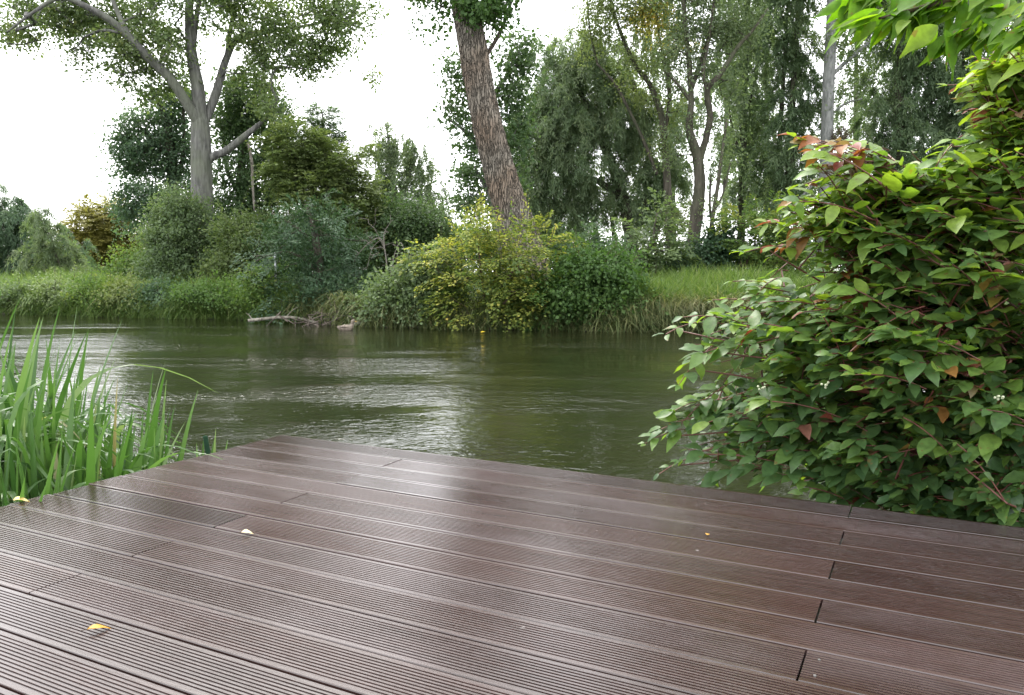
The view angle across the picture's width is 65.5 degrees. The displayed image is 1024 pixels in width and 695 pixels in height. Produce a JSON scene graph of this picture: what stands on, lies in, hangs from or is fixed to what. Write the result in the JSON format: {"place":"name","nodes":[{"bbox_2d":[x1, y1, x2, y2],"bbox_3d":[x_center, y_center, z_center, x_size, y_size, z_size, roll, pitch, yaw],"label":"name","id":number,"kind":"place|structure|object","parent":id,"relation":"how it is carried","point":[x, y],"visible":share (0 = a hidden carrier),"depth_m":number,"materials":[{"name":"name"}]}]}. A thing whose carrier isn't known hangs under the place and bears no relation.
{"place":"outdoors","nodes":[
{"label":"outdoors","id":0,"kind":"place"},
{"bbox_2d":[0,314,979,518],"bbox_3d":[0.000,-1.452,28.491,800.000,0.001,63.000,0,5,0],"label":"river","id":1,"kind":"structure","parent":0,"point":[584,402],"depth_m":8.89,"materials":[{"name":"liquid"}]},
{"bbox_2d":[0,438,76,506],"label":"iris clump","id":2,"kind":"object","parent":1,"relation":"on","point":[5,499],"visible":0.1,"depth_m":3.13,"materials":[{"name":"green plant"}]},
{"bbox_2d":[0,292,91,412],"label":"iris clump","id":3,"kind":"object","parent":1,"relation":"in","point":[12,359],"visible":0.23,"depth_m":4.39,"materials":[{"name":"green plant"}]},
{"bbox_2d":[0,378,141,506],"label":"iris clump","id":4,"kind":"object","parent":1,"relation":"in","point":[93,453],"visible":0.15,"depth_m":3.36,"materials":[{"name":"green plant"}]},
{"bbox_2d":[0,307,158,497],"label":"iris clump","id":5,"kind":"object","parent":1,"relation":"in","point":[19,408],"visible":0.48,"depth_m":3.54,"materials":[{"name":"green plant"}]},
{"bbox_2d":[0,310,180,476],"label":"iris clump","id":6,"kind":"object","parent":1,"relation":"in","point":[76,409],"visible":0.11,"depth_m":4.21,"materials":[{"name":"green plant"}]},
{"bbox_2d":[5,338,191,476],"bbox_3d":[-2.729,0.322,4.614,1.298,1.219,1.261,4,7,34],"label":"iris clump","id":7,"kind":"object","parent":1,"relation":"in","point":[102,418],"visible":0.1,"depth_m":4.71,"materials":[{"name":"green plant"}]},
{"bbox_2d":[0,317,215,496],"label":"iris clump","id":8,"kind":"object","parent":1,"relation":"in","point":[56,434],"visible":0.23,"depth_m":3.78,"materials":[{"name":"green plant"}]},
{"bbox_2d":[0,357,223,498],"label":"iris clump","id":9,"kind":"object","parent":1,"relation":"in","point":[135,464],"visible":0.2,"depth_m":3.68,"materials":[{"name":"green plant"}]},
{"bbox_2d":[30,369,197,498],"bbox_3d":[-1.919,0.559,3.811,1.044,0.901,1.064,-5,8,-44],"label":"iris clump","id":10,"kind":"object","parent":1,"relation":"in","point":[150,443],"visible":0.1,"depth_m":3.87,"materials":[{"name":"green plant"}]},
{"bbox_2d":[168,431,227,462],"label":"iris clump","id":11,"kind":"object","parent":1,"relation":"in","point":[213,447],"visible":0.09,"depth_m":3.83,"materials":[{"name":"green plant"}]},
{"bbox_2d":[203,435,210,453],"bbox_3d":[-1.399,0.887,3.721,0.054,0.964,0.022,0,5,0],"label":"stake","id":12,"kind":"object","parent":1,"relation":"in","point":[206,444],"visible":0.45,"depth_m":3.67,"materials":[{"name":"green plant"}]},
{"bbox_2d":[246,307,319,323],"bbox_3d":[-5.526,-0.765,19.310,1.829,0.442,0.102,0,5,0],"label":"fallen log","id":13,"kind":"object","parent":1,"relation":"on","point":[266,318],"visible":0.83,"depth_m":19.29,"materials":[{"name":"grey wood"}]},
{"bbox_2d":[268,296,348,325],"bbox_3d":[-4.305,-0.659,18.837,2.812,1.186,1.396,0,5,0],"label":"driftwood","id":14,"kind":"object","parent":1,"relation":"in","point":[324,323],"visible":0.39,"depth_m":18.82,"materials":[{"name":"wood"}]},
{"bbox_2d":[337,319,356,330],"bbox_3d":[-3.564,-0.466,17.144,0.403,0.276,0.206,2,6,22],"label":"duck","id":15,"kind":"object","parent":1,"relation":"on","point":[344,327],"visible":0.98,"depth_m":17.11},
{"bbox_2d":[0,435,1023,694],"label":"wooden deck","id":16,"kind":"structure","parent":1,"relation":"in","point":[352,569],"depth_m":2.08,"materials":[{"name":"brown wood"}]},
{"bbox_2d":[13,496,29,501],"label":"fallen leaf","id":17,"kind":"object","parent":16,"relation":"on","point":[19,498],"visible":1,"depth_m":2.85,"materials":[{"name":"yellow plant"}]},
{"bbox_2d":[80,624,111,630],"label":"fallen leaf","id":18,"kind":"object","parent":16,"relation":"on","point":[94,626],"visible":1,"depth_m":1.82,"materials":[{"name":"yellow plant"}]},
{"bbox_2d":[238,529,252,533],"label":"fallen leaf","id":19,"kind":"object","parent":16,"relation":"on","point":[246,531],"visible":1,"depth_m":2.49,"materials":[{"name":"white plant"}]},
{"bbox_2d":[0,272,1008,331],"bbox_3d":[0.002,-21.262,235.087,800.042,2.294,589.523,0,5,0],"label":"ground","id":20,"kind":"structure","parent":0,"point":[385,318],"depth_m":18.61,"materials":[{"name":"soil"}]},
{"bbox_2d":[0,273,44,307],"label":"herb clump","id":21,"kind":"object","parent":20,"relation":"on","point":[9,292],"visible":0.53,"depth_m":23.51,"materials":[{"name":"green plant"}]},
{"bbox_2d":[0,183,100,275],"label":"willow bush","id":22,"kind":"object","parent":20,"relation":"on","point":[12,217],"visible":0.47,"depth_m":32.20,"materials":[{"name":"green plant"}]},
{"bbox_2d":[4,207,97,277],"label":"willow bush","id":23,"kind":"object","parent":20,"relation":"on","point":[50,255],"visible":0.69,"depth_m":29.62,"materials":[{"name":"green plant"}]},
{"bbox_2d":[20,262,83,313],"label":"herb clump","id":24,"kind":"object","parent":20,"relation":"on","point":[51,288],"visible":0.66,"depth_m":23.15,"materials":[{"name":"green plant"}]},
{"bbox_2d":[56,268,124,311],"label":"herb clump","id":25,"kind":"object","parent":20,"relation":"on","point":[85,291],"visible":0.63,"depth_m":22.29,"materials":[{"name":"green plant"}]},
{"bbox_2d":[57,191,148,272],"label":"maple tree","id":26,"kind":"object","parent":20,"relation":"on","point":[100,234],"visible":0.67,"depth_m":38.09,"materials":[{"name":"green plant"}]},
{"bbox_2d":[86,228,148,281],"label":"sallow shrub","id":27,"kind":"object","parent":20,"relation":"on","point":[122,264],"visible":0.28,"depth_m":26.07,"materials":[{"name":"green plant"}]},
{"bbox_2d":[90,266,156,315],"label":"herb clump","id":28,"kind":"object","parent":20,"relation":"on","point":[116,288],"visible":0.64,"depth_m":21.99,"materials":[{"name":"green plant"}]},
{"bbox_2d":[0,265,297,315],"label":"bank grass","id":29,"kind":"structure","parent":20,"relation":"on","point":[26,276],"depth_m":23.49,"materials":[{"name":"green plant"}]},
{"bbox_2d":[85,59,216,242],"bbox_3d":[-13.550,-6.552,30.526,5.439,8.554,4.470,3,6,25],"label":"ash tree","id":30,"kind":"object","parent":20,"relation":"on","point":[165,139],"visible":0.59,"depth_m":29.95,"materials":[{"name":"green plant"}]},
{"bbox_2d":[121,272,188,312],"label":"herb clump","id":31,"kind":"object","parent":20,"relation":"on","point":[151,287],"visible":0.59,"depth_m":21.87,"materials":[{"name":"green plant"}]},
{"bbox_2d":[0,285,314,323],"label":"bank fringe grass","id":32,"kind":"structure","parent":20,"relation":"on","point":[180,313],"depth_m":21.78,"materials":[{"name":"green plant"}]},
{"bbox_2d":[120,178,242,282],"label":"elder shrub","id":33,"kind":"object","parent":20,"relation":"on","point":[168,248],"visible":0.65,"depth_m":24.91,"materials":[{"name":"green plant"}]},
{"bbox_2d":[154,268,227,308],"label":"herb clump","id":34,"kind":"object","parent":20,"relation":"on","point":[187,294],"visible":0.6,"depth_m":21.26,"materials":[{"name":"green plant"}]},
{"bbox_2d":[0,0,393,247],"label":"poplar tree","id":35,"kind":"object","parent":20,"relation":"on","point":[81,18],"visible":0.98,"depth_m":26.00,"materials":[{"name":"green plant"}]},
{"bbox_2d":[183,271,242,317],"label":"herb clump","id":36,"kind":"object","parent":20,"relation":"on","point":[210,296],"visible":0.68,"depth_m":21.01,"materials":[{"name":"green plant"}]},
{"bbox_2d":[178,188,286,280],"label":"elder shrub","id":37,"kind":"object","parent":20,"relation":"on","point":[239,227],"visible":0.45,"depth_m":23.76,"materials":[{"name":"green plant"}]},
{"bbox_2d":[190,63,312,243],"bbox_3d":[-9.420,-6.189,29.185,4.928,8.279,3.979,-3,6,-32],"label":"ash tree","id":38,"kind":"object","parent":20,"relation":"on","point":[232,124],"visible":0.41,"depth_m":28.41,"materials":[{"name":"green plant"}]},
{"bbox_2d":[224,251,301,315],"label":"herb clump","id":39,"kind":"object","parent":20,"relation":"on","point":[253,291],"visible":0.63,"depth_m":20.28,"materials":[{"name":"green plant"}]},
{"bbox_2d":[229,188,389,323],"bbox_3d":[-4.816,-2.444,20.986,4.405,3.438,4.471,0,5,0],"label":"shrub","id":40,"kind":"object","parent":20,"relation":"on","point":[320,278],"visible":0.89,"depth_m":20.03,"materials":[{"name":"green plant"}]},
{"bbox_2d":[239,196,393,287],"bbox_3d":[-5.755,-3.010,23.493,4.393,2.942,3.876,3,6,28],"label":"hazel shrub","id":41,"kind":"object","parent":20,"relation":"on","point":[361,264],"visible":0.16,"depth_m":23.08,"materials":[{"name":"green plant"}]},
{"bbox_2d":[246,112,402,276],"bbox_3d":[-5.785,-4.571,25.251,5.132,5.706,3.838,0,5,0],"label":"hornbeam tree","id":42,"kind":"object","parent":20,"relation":"on","point":[328,172],"visible":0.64,"depth_m":24.65,"materials":[{"name":"green plant"}]},
{"bbox_2d":[296,100,363,200],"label":"spruce tree","id":43,"kind":"object","parent":20,"relation":"on","point":[312,121],"visible":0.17,"depth_m":30.22,"materials":[{"name":"green plant"}]},
{"bbox_2d":[269,207,493,275],"bbox_3d":[-5.825,-4.839,35.078,12.917,3.830,5.565,0,5,0],"label":"hedge","id":44,"kind":"object","parent":20,"relation":"on","point":[463,244],"depth_m":35.15,"materials":[{"name":"green plant"}]},
{"bbox_2d":[354,208,416,275],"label":"dead shrub","id":45,"kind":"object","parent":20,"relation":"on","point":[383,244],"visible":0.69,"depth_m":19.84,"materials":[{"name":"brown wood"}]},
{"bbox_2d":[356,120,460,224],"bbox_3d":[-4.581,-5.937,32.454,4.534,6.709,2.974,2,6,21],"label":"birch tree","id":46,"kind":"object","parent":20,"relation":"on","point":[389,154],"visible":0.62,"depth_m":31.93,"materials":[{"name":"green plant"}]},
{"bbox_2d":[340,222,481,326],"bbox_3d":[-2.378,-1.676,18.215,3.431,2.396,2.813,0,5,0],"label":"hazel shrub","id":47,"kind":"object","parent":20,"relation":"on","point":[405,285],"visible":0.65,"depth_m":17.91,"materials":[{"name":"green plant"}]},
{"bbox_2d":[353,173,475,279],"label":"hazel shrub","id":48,"kind":"object","parent":20,"relation":"on","point":[418,220],"visible":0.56,"depth_m":25.27,"materials":[{"name":"green plant"}]},
{"bbox_2d":[277,288,653,332],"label":"bank fringe undergrowth","id":49,"kind":"object","parent":20,"relation":"on","point":[617,324],"visible":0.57,"depth_m":17.56,"materials":[{"name":"green plant"}]},
{"bbox_2d":[401,0,548,290],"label":"poplar tree","id":50,"kind":"object","parent":20,"relation":"on","point":[472,18],"visible":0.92,"depth_m":19.79,"materials":[{"name":"brown plant"}]},
{"bbox_2d":[422,14,559,275],"bbox_3d":[-0.647,-6.392,23.157,4.023,9.890,3.236,0,5,0],"label":"poplar tree","id":51,"kind":"object","parent":20,"relation":"on","point":[467,172],"visible":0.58,"depth_m":22.83,"materials":[{"name":"green plant"}]},
{"bbox_2d":[393,189,589,331],"bbox_3d":[-0.430,-1.944,17.604,4.555,3.110,2.712,1,6,15],"label":"spindle bush","id":52,"kind":"object","parent":20,"relation":"on","point":[512,273],"visible":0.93,"depth_m":17.20,"materials":[{"name":"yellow plant"}]},
{"bbox_2d":[1,273,1007,303],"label":"ground cover","id":53,"kind":"object","parent":20,"relation":"on","point":[358,292],"visible":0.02,"depth_m":19.62,"materials":[{"name":"green plant"}]},
{"bbox_2d":[506,270,584,330],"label":"fern clump","id":54,"kind":"object","parent":20,"relation":"on","point":[530,298],"visible":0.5,"depth_m":16.98,"materials":[{"name":"green plant"}]},
{"bbox_2d":[492,221,679,269],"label":"hedge","id":55,"kind":"object","parent":20,"relation":"on","point":[581,247],"visible":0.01,"depth_m":36.77,"materials":[{"name":"green plant"}]},
{"bbox_2d":[523,222,668,330],"bbox_3d":[1.827,-1.525,17.085,3.123,2.377,2.438,-2,6,-19],"label":"privet shrub","id":56,"kind":"object","parent":20,"relation":"on","point":[597,275],"visible":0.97,"depth_m":16.72,"materials":[{"name":"green plant"}]},
{"bbox_2d":[543,214,653,272],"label":"bramble shrub","id":57,"kind":"object","parent":20,"relation":"on","point":[585,235],"visible":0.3,"depth_m":20.59,"materials":[{"name":"green plant"}]},
{"bbox_2d":[506,28,702,262],"bbox_3d":[2.784,-6.571,27.723,7.386,8.897,4.969,2,6,23],"label":"willow tree","id":58,"kind":"object","parent":20,"relation":"on","point":[575,129],"visible":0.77,"depth_m":26.80,"materials":[{"name":"green plant"}]},
{"bbox_2d":[541,0,707,250],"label":"slim tree","id":59,"kind":"object","parent":20,"relation":"on","point":[644,16],"visible":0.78,"depth_m":24.69,"materials":[{"name":"green plant"}]},
{"bbox_2d":[593,187,702,275],"bbox_3d":[3.315,-2.661,20.587,3.345,2.943,2.593,0,5,0],"label":"maple sapling","id":60,"kind":"object","parent":20,"relation":"on","point":[673,253],"visible":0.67,"depth_m":20.48,"materials":[{"name":"green plant"}]},
{"bbox_2d":[591,0,708,235],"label":"distant poplar","id":61,"kind":"object","parent":20,"relation":"on","point":[695,97],"visible":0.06,"depth_m":40.65,"materials":[{"name":"green plant"}]},
{"bbox_2d":[601,292,711,316],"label":"sedge tussock","id":62,"kind":"object","parent":20,"relation":"on","point":[669,306],"visible":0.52,"depth_m":16.79,"materials":[{"name":"green plant"}]},
{"bbox_2d":[655,289,718,316],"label":"sedge tussock","id":63,"kind":"object","parent":20,"relation":"on","point":[684,304],"visible":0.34,"depth_m":17.00,"materials":[{"name":"green plant"}]},
{"bbox_2d":[646,203,753,275],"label":"bramble shrub","id":64,"kind":"object","parent":20,"relation":"on","point":[703,251],"visible":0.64,"depth_m":21.32,"materials":[{"name":"green plant"}]},
{"bbox_2d":[663,287,743,315],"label":"sedge tussock","id":65,"kind":"object","parent":20,"relation":"on","point":[695,299],"visible":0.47,"depth_m":16.97,"materials":[{"name":"green plant"}]},
{"bbox_2d":[636,0,786,246],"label":"alder tree","id":66,"kind":"object","parent":20,"relation":"on","point":[714,29],"visible":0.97,"depth_m":22.83,"materials":[{"name":"green plant"}]},
{"bbox_2d":[677,284,763,314],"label":"sedge tussock","id":67,"kind":"object","parent":20,"relation":"on","point":[731,303],"visible":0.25,"depth_m":16.87,"materials":[{"name":"green plant"}]},
{"bbox_2d":[601,291,842,333],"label":"bank fringe sedge","id":68,"kind":"object","parent":20,"relation":"on","point":[661,322],"visible":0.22,"depth_m":16.78,"materials":[{"name":"green plant"}]},
{"bbox_2d":[687,0,756,230],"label":"distant poplar","id":69,"kind":"object","parent":20,"relation":"on","point":[715,142],"visible":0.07,"depth_m":39.84,"materials":[{"name":"green plant"}]},
{"bbox_2d":[691,108,757,268],"bbox_3d":[6.025,-4.063,22.825,1.960,5.314,1.899,0,5,0],"label":"sapling","id":70,"kind":"object","parent":20,"relation":"on","point":[716,203],"visible":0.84,"depth_m":22.62,"materials":[{"name":"green plant"}]},
{"bbox_2d":[617,259,846,306],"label":"meadow grass","id":71,"kind":"structure","parent":20,"relation":"on","point":[703,279],"depth_m":18.12,"materials":[{"name":"green plant"}]},
{"bbox_2d":[698,0,780,268],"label":"black poplar","id":72,"kind":"object","parent":20,"relation":"on","point":[738,190],"visible":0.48,"depth_m":27.94,"materials":[{"name":"green plant"}]},
{"bbox_2d":[702,190,828,276],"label":"spindle bush","id":73,"kind":"object","parent":20,"relation":"on","point":[760,241],"visible":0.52,"depth_m":21.11,"materials":[{"name":"green plant"}]},
{"bbox_2d":[679,226,851,270],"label":"hedge","id":74,"kind":"object","parent":20,"relation":"on","point":[810,241],"visible":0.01,"depth_m":39.40,"materials":[{"name":"green plant"}]},
{"bbox_2d":[736,0,819,240],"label":"distant poplar","id":75,"kind":"object","parent":20,"relation":"on","point":[762,89],"visible":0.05,"depth_m":40.83,"materials":[{"name":"green plant"}]},
{"bbox_2d":[732,0,837,268],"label":"black poplar","id":76,"kind":"object","parent":20,"relation":"on","point":[782,54],"visible":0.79,"depth_m":26.52,"materials":[{"name":"green plant"}]},
{"bbox_2d":[638,13,1023,527],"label":"dogwood bush","id":77,"kind":"object","parent":20,"relation":"on","point":[927,285],"visible":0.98,"depth_m":2.80,"materials":[{"name":"green plant"}]},
{"bbox_2d":[789,0,894,265],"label":"aspen tree","id":78,"kind":"object","parent":20,"relation":"on","point":[828,112],"visible":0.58,"depth_m":25.22,"materials":[{"name":"green plant"}]},
{"bbox_2d":[825,0,874,194],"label":"distant poplar","id":79,"kind":"object","parent":20,"relation":"on","point":[838,112],"visible":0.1,"depth_m":40.74,"materials":[{"name":"green plant"}]},
{"bbox_2d":[811,0,1023,85],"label":"box elder tree","id":80,"kind":"object","parent":20,"relation":"on","point":[978,26],"visible":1,"depth_m":1.95,"materials":[{"name":"green plant"}]},
{"bbox_2d":[836,0,1022,184],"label":"willow tree","id":81,"kind":"object","parent":20,"relation":"on","point":[894,103],"visible":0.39,"depth_m":25.98,"materials":[{"name":"green plant"}]},
{"bbox_2d":[0,0,1010,271],"label":"sky","id":82,"kind":"structure","parent":0,"point":[48,114],"materials":[{"name":"white"}]}
]}

